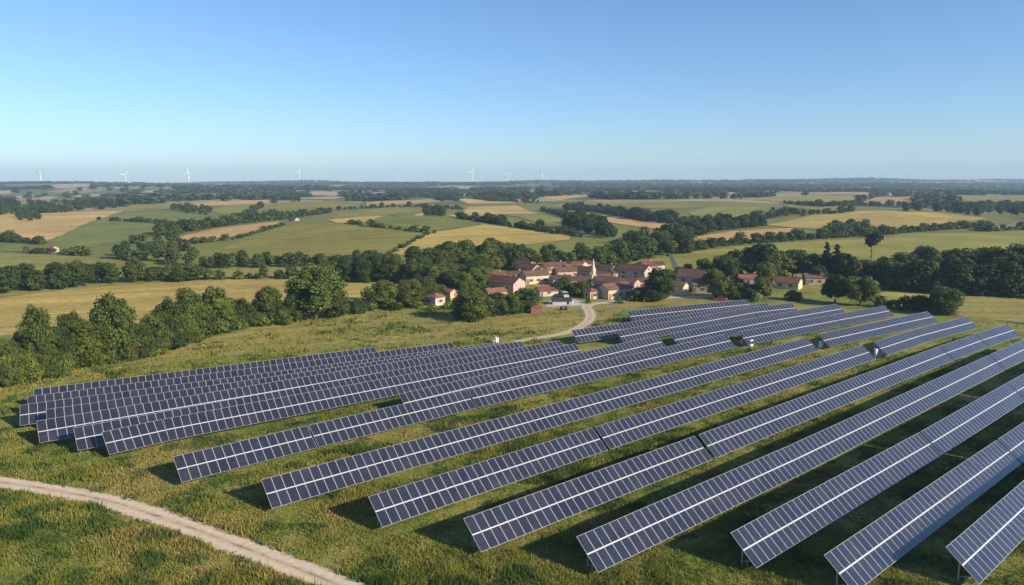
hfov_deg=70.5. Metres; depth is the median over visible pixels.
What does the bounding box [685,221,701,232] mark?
broadleaf tree
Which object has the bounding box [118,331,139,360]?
hedge tree
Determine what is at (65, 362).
bush
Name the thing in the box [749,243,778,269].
broadleaf tree
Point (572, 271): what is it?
house
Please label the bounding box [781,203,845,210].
field
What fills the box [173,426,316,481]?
solar table
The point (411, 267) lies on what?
broadleaf tree
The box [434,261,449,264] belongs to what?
broadleaf tree
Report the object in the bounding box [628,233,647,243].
hedge tree
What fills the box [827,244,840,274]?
conifer tree
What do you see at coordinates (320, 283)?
broadleaf tree
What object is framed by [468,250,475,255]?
broadleaf tree
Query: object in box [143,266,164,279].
broadleaf tree
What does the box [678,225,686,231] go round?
broadleaf tree
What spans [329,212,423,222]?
field
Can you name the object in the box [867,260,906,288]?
hedge tree
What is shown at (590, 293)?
house
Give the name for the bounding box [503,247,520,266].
broadleaf tree
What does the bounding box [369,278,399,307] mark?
hedge tree
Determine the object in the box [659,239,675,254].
broadleaf tree
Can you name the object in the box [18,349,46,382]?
bush
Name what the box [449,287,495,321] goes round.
hedge tree
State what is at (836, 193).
field
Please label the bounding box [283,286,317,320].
hedge tree
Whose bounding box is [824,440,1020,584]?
solar table
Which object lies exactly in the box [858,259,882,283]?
hedge tree
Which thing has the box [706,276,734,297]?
hedge tree
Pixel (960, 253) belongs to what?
broadleaf tree
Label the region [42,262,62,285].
hedge tree
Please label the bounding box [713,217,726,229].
hedge tree
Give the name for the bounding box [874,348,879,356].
inverter cabinet
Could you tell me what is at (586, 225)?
hedge tree
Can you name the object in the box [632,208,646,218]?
broadleaf tree
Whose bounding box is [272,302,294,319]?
hedge tree
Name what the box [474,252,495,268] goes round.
hedge tree
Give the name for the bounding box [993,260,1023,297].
hedge tree
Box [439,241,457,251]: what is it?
broadleaf tree
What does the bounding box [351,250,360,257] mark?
hedge tree
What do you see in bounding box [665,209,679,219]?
hedge tree
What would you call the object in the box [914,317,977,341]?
solar table
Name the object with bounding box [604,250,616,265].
hedge tree
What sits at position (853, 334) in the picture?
solar table
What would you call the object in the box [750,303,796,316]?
solar table
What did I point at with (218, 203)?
field
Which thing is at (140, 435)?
solar table
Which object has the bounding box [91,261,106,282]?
broadleaf tree
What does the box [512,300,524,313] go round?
hedge tree
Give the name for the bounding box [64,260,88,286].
broadleaf tree
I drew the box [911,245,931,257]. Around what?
broadleaf tree
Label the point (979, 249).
hedge tree
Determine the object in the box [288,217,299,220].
farmhouse
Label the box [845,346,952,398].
solar table
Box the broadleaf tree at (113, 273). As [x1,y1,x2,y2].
[101,262,121,283]
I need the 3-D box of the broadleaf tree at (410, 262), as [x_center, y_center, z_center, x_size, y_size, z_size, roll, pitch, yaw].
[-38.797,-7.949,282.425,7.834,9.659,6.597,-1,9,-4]
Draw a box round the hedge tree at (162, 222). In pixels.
[152,221,169,229]
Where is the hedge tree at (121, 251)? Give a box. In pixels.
[112,244,129,258]
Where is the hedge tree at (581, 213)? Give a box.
[574,210,585,217]
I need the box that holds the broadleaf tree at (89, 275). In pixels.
[77,263,95,285]
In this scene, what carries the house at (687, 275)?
on the ground at (810, 293)
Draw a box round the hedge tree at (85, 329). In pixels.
[68,318,104,367]
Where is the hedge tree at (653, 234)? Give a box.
[650,231,662,237]
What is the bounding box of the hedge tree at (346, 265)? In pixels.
[334,255,355,281]
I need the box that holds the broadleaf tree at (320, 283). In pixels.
[282,262,347,319]
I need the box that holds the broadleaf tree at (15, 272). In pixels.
[2,265,22,290]
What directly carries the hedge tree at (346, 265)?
on the ground at (810, 293)
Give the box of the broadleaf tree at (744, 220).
[736,215,750,227]
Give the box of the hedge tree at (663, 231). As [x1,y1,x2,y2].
[660,230,672,240]
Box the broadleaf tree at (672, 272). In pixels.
[665,269,675,274]
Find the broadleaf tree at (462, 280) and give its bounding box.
[450,271,477,293]
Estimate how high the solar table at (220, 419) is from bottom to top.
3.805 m
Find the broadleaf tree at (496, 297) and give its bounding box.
[486,292,503,316]
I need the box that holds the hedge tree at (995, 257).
[977,248,1023,292]
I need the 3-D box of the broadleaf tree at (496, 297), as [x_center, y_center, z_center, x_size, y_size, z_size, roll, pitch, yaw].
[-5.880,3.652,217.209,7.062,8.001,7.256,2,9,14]
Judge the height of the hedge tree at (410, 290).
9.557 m
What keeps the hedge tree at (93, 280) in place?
on the ground at (810, 293)
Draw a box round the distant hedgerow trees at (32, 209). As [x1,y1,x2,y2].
[0,194,1023,337]
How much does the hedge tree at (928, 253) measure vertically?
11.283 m
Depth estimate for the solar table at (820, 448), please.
112.50 m
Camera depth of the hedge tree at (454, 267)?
269.87 m
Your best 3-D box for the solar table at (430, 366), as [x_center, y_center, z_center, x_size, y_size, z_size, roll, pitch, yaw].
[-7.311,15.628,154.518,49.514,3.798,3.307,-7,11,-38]
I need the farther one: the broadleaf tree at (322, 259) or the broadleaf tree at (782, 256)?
the broadleaf tree at (322, 259)
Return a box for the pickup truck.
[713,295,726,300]
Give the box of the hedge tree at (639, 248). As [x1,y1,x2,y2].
[633,244,648,260]
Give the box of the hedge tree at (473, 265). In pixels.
[464,263,488,284]
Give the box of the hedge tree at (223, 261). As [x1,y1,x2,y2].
[216,253,232,267]
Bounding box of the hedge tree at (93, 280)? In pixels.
[87,264,98,282]
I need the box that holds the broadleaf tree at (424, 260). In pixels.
[410,256,433,266]
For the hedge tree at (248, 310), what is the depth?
199.51 m
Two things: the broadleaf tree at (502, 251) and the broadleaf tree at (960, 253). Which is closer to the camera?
the broadleaf tree at (960, 253)
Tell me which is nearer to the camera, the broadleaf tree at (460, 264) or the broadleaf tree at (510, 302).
the broadleaf tree at (510, 302)
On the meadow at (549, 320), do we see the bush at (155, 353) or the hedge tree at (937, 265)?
the bush at (155, 353)
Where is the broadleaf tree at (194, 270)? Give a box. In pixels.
[174,263,204,279]
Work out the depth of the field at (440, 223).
496.25 m
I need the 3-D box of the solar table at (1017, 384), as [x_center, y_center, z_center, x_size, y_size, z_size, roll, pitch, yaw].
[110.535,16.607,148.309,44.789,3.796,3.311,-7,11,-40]
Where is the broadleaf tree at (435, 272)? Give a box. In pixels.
[424,265,447,283]
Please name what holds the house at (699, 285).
on the ground at (810, 293)
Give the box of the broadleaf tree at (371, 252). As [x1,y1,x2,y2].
[362,250,379,255]
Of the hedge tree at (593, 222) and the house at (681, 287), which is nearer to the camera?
the house at (681, 287)
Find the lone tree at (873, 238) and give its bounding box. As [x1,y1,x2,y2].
[864,232,883,257]
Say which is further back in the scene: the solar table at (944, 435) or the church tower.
the church tower
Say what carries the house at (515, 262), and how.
on the ground at (810, 293)
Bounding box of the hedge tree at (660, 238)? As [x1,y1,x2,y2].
[654,233,668,252]
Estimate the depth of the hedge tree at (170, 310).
172.72 m
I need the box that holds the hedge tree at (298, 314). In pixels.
[284,300,305,320]
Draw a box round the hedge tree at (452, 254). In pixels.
[445,249,457,264]
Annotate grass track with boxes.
[0,336,493,389]
[997,320,1023,324]
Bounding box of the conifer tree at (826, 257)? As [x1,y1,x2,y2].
[819,242,831,270]
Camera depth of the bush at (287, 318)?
204.74 m
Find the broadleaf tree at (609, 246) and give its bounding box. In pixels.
[602,243,615,251]
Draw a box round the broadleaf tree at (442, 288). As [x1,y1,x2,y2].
[437,284,447,294]
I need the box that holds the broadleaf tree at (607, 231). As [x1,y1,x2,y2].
[601,226,614,237]
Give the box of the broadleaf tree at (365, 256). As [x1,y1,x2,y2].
[356,253,370,260]
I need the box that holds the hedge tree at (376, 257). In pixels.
[368,251,388,279]
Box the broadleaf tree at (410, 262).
[402,260,418,278]
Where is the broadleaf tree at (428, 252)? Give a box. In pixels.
[421,248,437,255]
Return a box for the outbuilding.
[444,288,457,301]
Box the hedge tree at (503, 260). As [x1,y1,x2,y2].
[497,254,506,268]
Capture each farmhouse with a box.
[45,245,58,252]
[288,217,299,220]
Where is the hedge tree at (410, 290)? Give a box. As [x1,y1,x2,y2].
[397,278,426,305]
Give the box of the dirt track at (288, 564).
[0,475,368,584]
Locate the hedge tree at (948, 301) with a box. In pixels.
[929,285,965,315]
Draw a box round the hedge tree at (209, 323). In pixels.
[202,309,219,336]
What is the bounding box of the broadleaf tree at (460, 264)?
[453,263,465,267]
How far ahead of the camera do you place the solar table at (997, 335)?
182.53 m
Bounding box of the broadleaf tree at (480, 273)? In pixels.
[466,265,492,285]
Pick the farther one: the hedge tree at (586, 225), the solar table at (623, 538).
the hedge tree at (586, 225)
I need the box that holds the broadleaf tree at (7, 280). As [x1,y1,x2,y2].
[0,267,19,293]
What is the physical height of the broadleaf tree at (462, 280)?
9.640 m
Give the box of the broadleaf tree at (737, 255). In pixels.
[727,249,746,276]
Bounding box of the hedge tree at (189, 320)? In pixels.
[180,313,198,341]
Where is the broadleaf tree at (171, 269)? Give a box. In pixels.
[161,264,178,276]
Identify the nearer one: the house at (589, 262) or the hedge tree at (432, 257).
the hedge tree at (432, 257)
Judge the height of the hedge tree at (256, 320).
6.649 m
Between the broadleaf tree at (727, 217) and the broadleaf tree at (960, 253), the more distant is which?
the broadleaf tree at (727, 217)
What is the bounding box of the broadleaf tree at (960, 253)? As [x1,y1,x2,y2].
[941,248,975,260]
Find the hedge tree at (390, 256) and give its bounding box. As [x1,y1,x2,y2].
[381,252,403,278]
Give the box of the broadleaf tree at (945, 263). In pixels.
[937,255,960,285]
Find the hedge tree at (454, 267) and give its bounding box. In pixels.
[440,263,463,272]
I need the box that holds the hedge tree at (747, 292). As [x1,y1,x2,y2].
[738,285,757,299]
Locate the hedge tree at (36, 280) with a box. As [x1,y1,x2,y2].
[21,269,49,289]
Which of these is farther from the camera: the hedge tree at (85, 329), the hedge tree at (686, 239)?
the hedge tree at (686, 239)
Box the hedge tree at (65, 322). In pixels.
[56,309,82,359]
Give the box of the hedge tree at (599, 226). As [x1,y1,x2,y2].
[594,220,606,234]
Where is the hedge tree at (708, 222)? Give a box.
[699,217,714,232]
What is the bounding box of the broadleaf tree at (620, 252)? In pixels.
[613,242,629,263]
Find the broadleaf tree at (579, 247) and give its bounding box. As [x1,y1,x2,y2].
[572,242,589,260]
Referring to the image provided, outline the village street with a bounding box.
[608,295,713,302]
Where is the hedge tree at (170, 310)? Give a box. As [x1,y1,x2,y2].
[148,295,187,350]
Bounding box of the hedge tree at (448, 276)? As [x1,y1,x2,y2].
[439,269,459,287]
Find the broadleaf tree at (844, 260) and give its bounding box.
[831,252,859,277]
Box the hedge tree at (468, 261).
[464,256,475,264]
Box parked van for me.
[561,291,568,296]
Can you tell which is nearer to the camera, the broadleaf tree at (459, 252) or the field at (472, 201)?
the broadleaf tree at (459, 252)
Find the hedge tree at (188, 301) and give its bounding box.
[175,285,210,338]
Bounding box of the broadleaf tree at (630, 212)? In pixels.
[627,207,641,216]
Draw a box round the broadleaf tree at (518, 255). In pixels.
[509,251,526,261]
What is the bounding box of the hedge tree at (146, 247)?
[138,243,151,257]
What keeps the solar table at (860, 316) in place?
on the ground at (810, 293)
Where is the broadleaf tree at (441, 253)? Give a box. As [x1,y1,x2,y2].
[433,250,453,263]
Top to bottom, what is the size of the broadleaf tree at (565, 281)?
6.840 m
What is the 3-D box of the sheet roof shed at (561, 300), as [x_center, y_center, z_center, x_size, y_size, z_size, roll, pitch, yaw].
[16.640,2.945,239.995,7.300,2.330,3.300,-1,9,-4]
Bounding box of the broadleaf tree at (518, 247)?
[513,244,523,251]
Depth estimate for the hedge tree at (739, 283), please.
248.12 m
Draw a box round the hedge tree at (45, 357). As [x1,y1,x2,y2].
[30,340,60,377]
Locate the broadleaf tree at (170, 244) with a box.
[165,242,177,252]
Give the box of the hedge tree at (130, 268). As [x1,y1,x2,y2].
[120,257,146,281]
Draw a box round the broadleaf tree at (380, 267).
[370,260,389,277]
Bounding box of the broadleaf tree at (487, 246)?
[477,240,498,256]
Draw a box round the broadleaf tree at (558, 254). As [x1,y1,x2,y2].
[552,249,565,261]
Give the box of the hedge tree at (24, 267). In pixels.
[16,262,35,288]
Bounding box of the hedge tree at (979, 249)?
[973,247,989,253]
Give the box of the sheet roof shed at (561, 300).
[551,297,573,304]
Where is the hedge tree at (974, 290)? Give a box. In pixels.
[962,264,996,295]
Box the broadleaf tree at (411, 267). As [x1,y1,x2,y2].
[406,263,424,279]
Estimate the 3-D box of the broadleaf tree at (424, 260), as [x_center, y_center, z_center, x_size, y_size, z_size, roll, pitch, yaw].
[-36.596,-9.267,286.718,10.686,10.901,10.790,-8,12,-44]
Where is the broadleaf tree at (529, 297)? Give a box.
[514,287,542,310]
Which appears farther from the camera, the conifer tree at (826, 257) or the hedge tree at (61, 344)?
the conifer tree at (826, 257)
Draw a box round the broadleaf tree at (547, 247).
[539,243,556,256]
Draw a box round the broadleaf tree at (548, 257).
[542,251,555,262]
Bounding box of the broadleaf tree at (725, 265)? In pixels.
[711,254,738,276]
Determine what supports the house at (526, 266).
on the ground at (810, 293)
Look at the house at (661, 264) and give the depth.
319.01 m
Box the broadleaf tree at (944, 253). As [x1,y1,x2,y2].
[941,250,950,259]
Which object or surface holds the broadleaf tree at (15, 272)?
on the ground at (810, 293)
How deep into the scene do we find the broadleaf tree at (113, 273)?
280.11 m
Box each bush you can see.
[0,363,21,386]
[0,372,18,387]
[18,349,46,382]
[36,349,67,378]
[56,351,76,375]
[60,353,71,372]
[68,344,90,369]
[141,332,167,356]
[176,328,195,348]
[189,322,204,342]
[234,313,248,329]
[273,308,292,325]
[348,298,368,313]
[452,303,468,319]
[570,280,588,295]
[910,295,930,311]
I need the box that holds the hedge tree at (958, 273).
[938,258,977,293]
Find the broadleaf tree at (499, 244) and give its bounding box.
[490,240,508,251]
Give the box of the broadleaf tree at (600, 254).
[591,246,609,263]
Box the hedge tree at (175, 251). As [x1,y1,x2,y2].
[163,246,182,262]
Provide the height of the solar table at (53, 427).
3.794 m
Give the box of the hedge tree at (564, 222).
[561,216,571,228]
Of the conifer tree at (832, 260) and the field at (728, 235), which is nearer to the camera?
the conifer tree at (832, 260)
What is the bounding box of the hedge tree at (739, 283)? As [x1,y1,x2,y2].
[725,277,750,298]
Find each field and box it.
[0,190,14,193]
[0,211,121,240]
[0,243,26,251]
[0,253,165,270]
[0,279,372,334]
[16,198,73,204]
[42,221,156,249]
[52,183,90,187]
[111,212,217,220]
[127,202,199,209]
[143,268,301,279]
[164,222,277,241]
[193,200,269,205]
[205,223,419,258]
[213,204,271,214]
[268,201,365,211]
[305,197,340,198]
[309,191,339,195]
[328,207,422,218]
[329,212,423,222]
[366,198,439,205]
[376,217,481,229]
[393,224,569,254]
[447,205,539,216]
[460,199,514,203]
[497,214,561,225]
[526,242,607,253]
[538,196,587,199]
[545,202,705,208]
[558,208,606,215]
[607,216,668,228]
[629,230,1023,270]
[673,228,804,241]
[689,205,776,217]
[741,195,868,201]
[769,211,984,228]
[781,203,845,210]
[808,192,859,194]
[863,196,911,204]
[880,292,1023,322]
[944,195,1023,201]
[997,224,1021,229]
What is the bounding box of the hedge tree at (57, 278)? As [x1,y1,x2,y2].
[45,263,72,288]
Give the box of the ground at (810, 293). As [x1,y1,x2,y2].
[0,179,1023,584]
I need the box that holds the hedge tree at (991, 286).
[971,263,1004,294]
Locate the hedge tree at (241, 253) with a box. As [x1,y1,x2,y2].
[235,250,247,264]
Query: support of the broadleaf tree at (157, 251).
on the ground at (810, 293)
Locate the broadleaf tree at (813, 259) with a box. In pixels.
[796,252,821,273]
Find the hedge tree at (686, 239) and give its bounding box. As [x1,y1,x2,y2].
[676,232,695,252]
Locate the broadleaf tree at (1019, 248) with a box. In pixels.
[1005,243,1023,255]
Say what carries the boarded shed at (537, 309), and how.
on the meadow at (549, 320)
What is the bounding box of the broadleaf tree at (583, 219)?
[579,217,591,231]
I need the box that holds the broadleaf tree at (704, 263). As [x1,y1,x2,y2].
[695,258,711,269]
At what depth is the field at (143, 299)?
253.43 m
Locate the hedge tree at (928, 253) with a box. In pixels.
[917,247,942,260]
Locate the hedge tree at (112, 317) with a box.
[87,291,141,363]
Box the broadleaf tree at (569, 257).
[560,252,575,263]
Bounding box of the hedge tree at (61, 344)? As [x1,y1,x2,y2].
[46,326,73,354]
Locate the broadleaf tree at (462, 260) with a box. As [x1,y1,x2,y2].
[455,254,471,263]
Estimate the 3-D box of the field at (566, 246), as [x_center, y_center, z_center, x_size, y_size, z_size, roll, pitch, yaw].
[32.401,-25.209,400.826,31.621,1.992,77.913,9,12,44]
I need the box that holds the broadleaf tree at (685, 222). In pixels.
[681,220,693,225]
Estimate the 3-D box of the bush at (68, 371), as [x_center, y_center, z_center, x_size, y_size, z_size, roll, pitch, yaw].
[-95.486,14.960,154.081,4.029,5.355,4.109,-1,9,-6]
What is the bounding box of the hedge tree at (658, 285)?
[640,266,675,300]
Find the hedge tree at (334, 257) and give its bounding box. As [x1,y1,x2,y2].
[326,254,341,262]
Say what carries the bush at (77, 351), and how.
on the meadow at (549, 320)
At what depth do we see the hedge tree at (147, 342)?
165.61 m
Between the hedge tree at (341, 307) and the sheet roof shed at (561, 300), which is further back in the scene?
the sheet roof shed at (561, 300)
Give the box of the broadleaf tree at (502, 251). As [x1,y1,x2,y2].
[498,247,506,264]
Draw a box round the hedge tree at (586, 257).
[578,254,593,259]
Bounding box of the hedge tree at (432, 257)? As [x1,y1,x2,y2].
[427,255,436,265]
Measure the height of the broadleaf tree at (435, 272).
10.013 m
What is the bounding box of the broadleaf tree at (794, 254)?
[783,249,809,276]
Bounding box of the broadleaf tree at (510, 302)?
[500,293,521,315]
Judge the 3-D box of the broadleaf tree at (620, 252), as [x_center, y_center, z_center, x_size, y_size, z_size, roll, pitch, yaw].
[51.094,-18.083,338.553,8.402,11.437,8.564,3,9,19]
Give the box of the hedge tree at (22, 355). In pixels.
[7,348,37,384]
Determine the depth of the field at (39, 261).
349.75 m
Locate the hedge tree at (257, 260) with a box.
[249,253,264,267]
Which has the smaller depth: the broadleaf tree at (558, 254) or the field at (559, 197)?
the broadleaf tree at (558, 254)
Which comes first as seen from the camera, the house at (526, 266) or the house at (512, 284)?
the house at (512, 284)
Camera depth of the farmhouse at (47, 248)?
381.31 m
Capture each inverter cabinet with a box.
[818,341,822,348]
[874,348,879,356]
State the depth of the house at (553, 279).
281.36 m
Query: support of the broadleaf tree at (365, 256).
on the ground at (810, 293)
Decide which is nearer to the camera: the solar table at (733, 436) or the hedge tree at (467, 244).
the solar table at (733, 436)
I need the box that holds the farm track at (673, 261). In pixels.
[668,253,677,267]
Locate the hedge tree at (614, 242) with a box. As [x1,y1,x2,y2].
[607,238,624,246]
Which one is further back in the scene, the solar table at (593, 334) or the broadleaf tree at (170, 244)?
the broadleaf tree at (170, 244)
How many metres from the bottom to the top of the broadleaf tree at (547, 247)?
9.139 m
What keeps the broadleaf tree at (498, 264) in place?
on the ground at (810, 293)
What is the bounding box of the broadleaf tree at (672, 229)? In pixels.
[656,223,682,239]
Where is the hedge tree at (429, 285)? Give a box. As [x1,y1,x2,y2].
[416,275,439,302]
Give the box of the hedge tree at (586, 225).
[581,220,593,233]
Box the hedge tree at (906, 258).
[889,252,917,266]
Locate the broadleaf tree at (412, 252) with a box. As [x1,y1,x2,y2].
[403,246,422,262]
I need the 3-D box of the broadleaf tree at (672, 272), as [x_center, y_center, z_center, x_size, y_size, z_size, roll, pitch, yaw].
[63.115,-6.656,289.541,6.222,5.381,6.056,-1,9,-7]
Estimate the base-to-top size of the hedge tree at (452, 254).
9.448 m
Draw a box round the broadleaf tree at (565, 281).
[560,276,571,290]
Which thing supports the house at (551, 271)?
on the ground at (810, 293)
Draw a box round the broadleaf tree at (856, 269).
[846,261,864,278]
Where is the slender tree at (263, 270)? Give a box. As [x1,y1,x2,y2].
[258,262,269,277]
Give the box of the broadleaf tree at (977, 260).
[969,255,988,263]
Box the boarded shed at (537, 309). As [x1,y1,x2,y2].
[529,305,542,313]
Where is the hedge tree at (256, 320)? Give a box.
[245,305,262,325]
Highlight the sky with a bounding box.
[0,0,1023,182]
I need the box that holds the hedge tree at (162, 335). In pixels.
[139,313,173,351]
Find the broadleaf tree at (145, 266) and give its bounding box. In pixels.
[133,263,147,279]
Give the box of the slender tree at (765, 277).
[753,261,777,299]
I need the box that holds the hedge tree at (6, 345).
[0,338,23,385]
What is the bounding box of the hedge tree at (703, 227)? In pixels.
[694,220,706,234]
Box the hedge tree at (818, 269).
[808,265,826,274]
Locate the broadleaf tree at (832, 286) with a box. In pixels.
[820,274,849,302]
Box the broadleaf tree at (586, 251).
[581,248,592,255]
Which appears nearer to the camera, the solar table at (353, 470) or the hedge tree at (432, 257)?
the solar table at (353, 470)
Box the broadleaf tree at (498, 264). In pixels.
[491,256,502,271]
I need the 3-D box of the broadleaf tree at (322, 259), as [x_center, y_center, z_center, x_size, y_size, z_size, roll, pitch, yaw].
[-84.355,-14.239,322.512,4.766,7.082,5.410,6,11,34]
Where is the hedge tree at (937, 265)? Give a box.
[928,260,940,278]
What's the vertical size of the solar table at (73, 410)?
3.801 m
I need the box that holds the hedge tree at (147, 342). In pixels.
[132,323,156,358]
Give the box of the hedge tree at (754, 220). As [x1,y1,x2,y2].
[748,214,757,227]
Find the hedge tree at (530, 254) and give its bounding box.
[523,247,541,263]
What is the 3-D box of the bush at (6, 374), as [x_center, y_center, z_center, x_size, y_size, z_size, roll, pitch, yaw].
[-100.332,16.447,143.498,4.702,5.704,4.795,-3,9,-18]
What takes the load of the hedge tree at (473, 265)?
on the ground at (810, 293)
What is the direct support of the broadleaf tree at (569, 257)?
on the ground at (810, 293)
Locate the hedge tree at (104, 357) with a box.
[88,329,117,364]
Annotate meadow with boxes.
[30,308,583,384]
[593,300,729,321]
[771,302,1023,334]
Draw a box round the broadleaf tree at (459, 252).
[454,249,469,256]
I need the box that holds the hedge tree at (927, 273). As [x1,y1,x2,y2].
[909,258,939,292]
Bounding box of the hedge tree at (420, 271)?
[409,264,428,278]
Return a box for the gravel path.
[513,301,609,341]
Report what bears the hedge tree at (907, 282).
on the ground at (810, 293)
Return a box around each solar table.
[20,369,294,425]
[27,366,271,407]
[34,366,224,402]
[36,373,329,443]
[46,370,317,421]
[73,375,370,451]
[102,419,168,454]
[163,374,415,440]
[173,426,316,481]
[224,347,376,372]
[261,411,539,508]
[270,342,453,372]
[294,343,492,372]
[309,390,475,448]
[317,342,507,381]
[327,341,523,380]
[368,428,606,526]
[369,340,562,382]
[399,360,554,403]
[409,343,580,389]
[463,436,712,551]
[467,358,626,407]
[528,367,705,432]
[549,335,665,369]
[571,303,767,344]
[577,447,806,572]
[595,378,768,448]
[616,307,756,343]
[616,334,735,372]
[627,299,749,321]
[670,315,778,344]
[694,337,818,382]
[698,381,859,457]
[731,432,940,567]
[738,315,842,345]
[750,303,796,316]
[756,345,874,394]
[772,304,844,323]
[787,391,926,470]
[818,317,909,348]
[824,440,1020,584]
[834,306,893,325]
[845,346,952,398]
[874,330,925,355]
[900,311,937,327]
[909,355,1004,409]
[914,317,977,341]
[921,383,1023,453]
[940,334,988,359]
[946,480,1023,583]
[976,324,1019,346]
[990,340,1023,369]
[998,422,1023,462]
[1007,374,1023,396]
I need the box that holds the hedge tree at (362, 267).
[354,258,373,282]
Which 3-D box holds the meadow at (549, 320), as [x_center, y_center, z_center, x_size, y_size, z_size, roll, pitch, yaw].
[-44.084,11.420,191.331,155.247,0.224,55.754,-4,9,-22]
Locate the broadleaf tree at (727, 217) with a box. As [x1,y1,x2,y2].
[718,214,732,220]
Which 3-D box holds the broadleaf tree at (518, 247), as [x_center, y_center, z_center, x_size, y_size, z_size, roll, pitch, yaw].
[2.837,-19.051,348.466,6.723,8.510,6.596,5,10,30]
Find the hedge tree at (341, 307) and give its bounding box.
[319,290,351,317]
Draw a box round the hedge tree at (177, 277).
[169,271,191,281]
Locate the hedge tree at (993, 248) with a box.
[977,246,1009,260]
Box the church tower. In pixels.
[590,259,596,282]
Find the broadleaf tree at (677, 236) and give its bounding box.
[674,231,686,241]
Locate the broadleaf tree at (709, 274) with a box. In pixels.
[700,268,724,283]
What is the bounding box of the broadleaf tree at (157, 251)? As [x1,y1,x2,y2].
[150,244,164,260]
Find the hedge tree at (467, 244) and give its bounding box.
[455,238,476,252]
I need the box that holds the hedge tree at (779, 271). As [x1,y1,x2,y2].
[755,265,783,275]
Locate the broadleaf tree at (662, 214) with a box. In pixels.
[657,209,670,222]
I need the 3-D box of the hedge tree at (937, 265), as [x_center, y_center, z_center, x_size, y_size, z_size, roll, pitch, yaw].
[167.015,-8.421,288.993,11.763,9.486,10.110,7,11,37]
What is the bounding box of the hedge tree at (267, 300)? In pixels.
[251,285,283,321]
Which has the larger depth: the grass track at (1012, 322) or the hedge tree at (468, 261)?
the hedge tree at (468, 261)
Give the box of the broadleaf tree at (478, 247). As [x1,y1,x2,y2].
[475,244,481,253]
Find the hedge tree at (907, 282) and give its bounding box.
[895,264,923,291]
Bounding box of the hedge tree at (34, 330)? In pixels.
[10,303,59,355]
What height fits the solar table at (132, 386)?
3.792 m
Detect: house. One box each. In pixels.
[423,292,445,305]
[483,287,506,294]
[486,274,525,292]
[489,269,507,275]
[506,269,523,276]
[511,259,536,265]
[516,262,539,270]
[519,268,550,284]
[534,266,553,275]
[534,285,558,296]
[539,260,566,268]
[548,274,571,284]
[553,266,577,275]
[563,264,582,266]
[569,276,591,285]
[570,260,587,265]
[573,265,596,275]
[581,260,599,265]
[582,288,598,298]
[590,263,615,273]
[594,275,619,287]
[595,274,611,277]
[595,281,633,299]
[610,269,619,276]
[615,263,652,277]
[617,277,640,288]
[634,259,659,269]
[635,277,650,286]
[651,259,664,269]
[670,280,688,295]
[675,268,705,288]
[692,279,712,293]
[737,274,756,284]
[773,275,803,289]
[802,271,832,284]
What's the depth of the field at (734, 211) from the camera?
779.64 m
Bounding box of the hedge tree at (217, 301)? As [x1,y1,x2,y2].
[200,285,236,333]
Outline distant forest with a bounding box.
[0,177,1023,209]
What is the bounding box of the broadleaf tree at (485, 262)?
[471,257,491,268]
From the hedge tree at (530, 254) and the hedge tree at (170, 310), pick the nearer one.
the hedge tree at (170, 310)
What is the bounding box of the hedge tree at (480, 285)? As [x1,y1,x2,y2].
[473,280,485,291]
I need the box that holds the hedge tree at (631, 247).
[616,240,637,262]
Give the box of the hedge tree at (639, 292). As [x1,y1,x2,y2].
[629,287,645,300]
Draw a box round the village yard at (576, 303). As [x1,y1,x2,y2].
[546,299,584,306]
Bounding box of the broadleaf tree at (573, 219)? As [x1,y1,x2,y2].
[566,213,580,228]
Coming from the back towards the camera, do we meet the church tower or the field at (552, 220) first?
the field at (552, 220)
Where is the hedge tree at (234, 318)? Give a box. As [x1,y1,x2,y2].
[220,302,241,329]
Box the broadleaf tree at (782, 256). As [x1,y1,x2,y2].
[772,250,794,271]
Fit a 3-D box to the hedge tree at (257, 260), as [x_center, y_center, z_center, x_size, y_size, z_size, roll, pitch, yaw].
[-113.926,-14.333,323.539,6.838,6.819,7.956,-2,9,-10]
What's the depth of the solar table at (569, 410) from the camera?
129.10 m
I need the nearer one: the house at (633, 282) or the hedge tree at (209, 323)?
the hedge tree at (209, 323)
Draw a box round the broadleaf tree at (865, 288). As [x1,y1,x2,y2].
[843,275,881,305]
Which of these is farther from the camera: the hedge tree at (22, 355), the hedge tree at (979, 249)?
the hedge tree at (979, 249)
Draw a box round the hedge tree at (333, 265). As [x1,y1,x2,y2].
[325,260,341,272]
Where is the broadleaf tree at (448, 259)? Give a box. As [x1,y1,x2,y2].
[435,256,452,264]
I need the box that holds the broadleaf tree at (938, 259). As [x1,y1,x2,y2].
[931,256,943,264]
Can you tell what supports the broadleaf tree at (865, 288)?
on the meadow at (1014, 327)
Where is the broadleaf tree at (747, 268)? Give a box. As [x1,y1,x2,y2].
[739,246,759,273]
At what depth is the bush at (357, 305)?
222.24 m
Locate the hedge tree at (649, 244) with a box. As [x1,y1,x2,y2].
[633,236,657,258]
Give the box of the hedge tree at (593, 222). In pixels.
[588,216,595,229]
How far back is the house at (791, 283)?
272.79 m
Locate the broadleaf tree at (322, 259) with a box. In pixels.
[317,253,326,266]
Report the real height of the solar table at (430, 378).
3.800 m
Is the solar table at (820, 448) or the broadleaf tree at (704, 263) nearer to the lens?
the solar table at (820, 448)
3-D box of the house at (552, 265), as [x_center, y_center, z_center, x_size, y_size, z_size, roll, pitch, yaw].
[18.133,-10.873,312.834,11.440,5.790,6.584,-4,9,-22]
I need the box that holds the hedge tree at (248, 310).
[232,297,257,328]
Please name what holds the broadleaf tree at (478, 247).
on the ground at (810, 293)
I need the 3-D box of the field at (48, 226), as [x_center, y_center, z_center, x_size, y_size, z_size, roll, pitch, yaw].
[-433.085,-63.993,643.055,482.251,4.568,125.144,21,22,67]
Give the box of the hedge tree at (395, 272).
[384,256,403,282]
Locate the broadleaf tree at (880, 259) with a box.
[876,256,888,263]

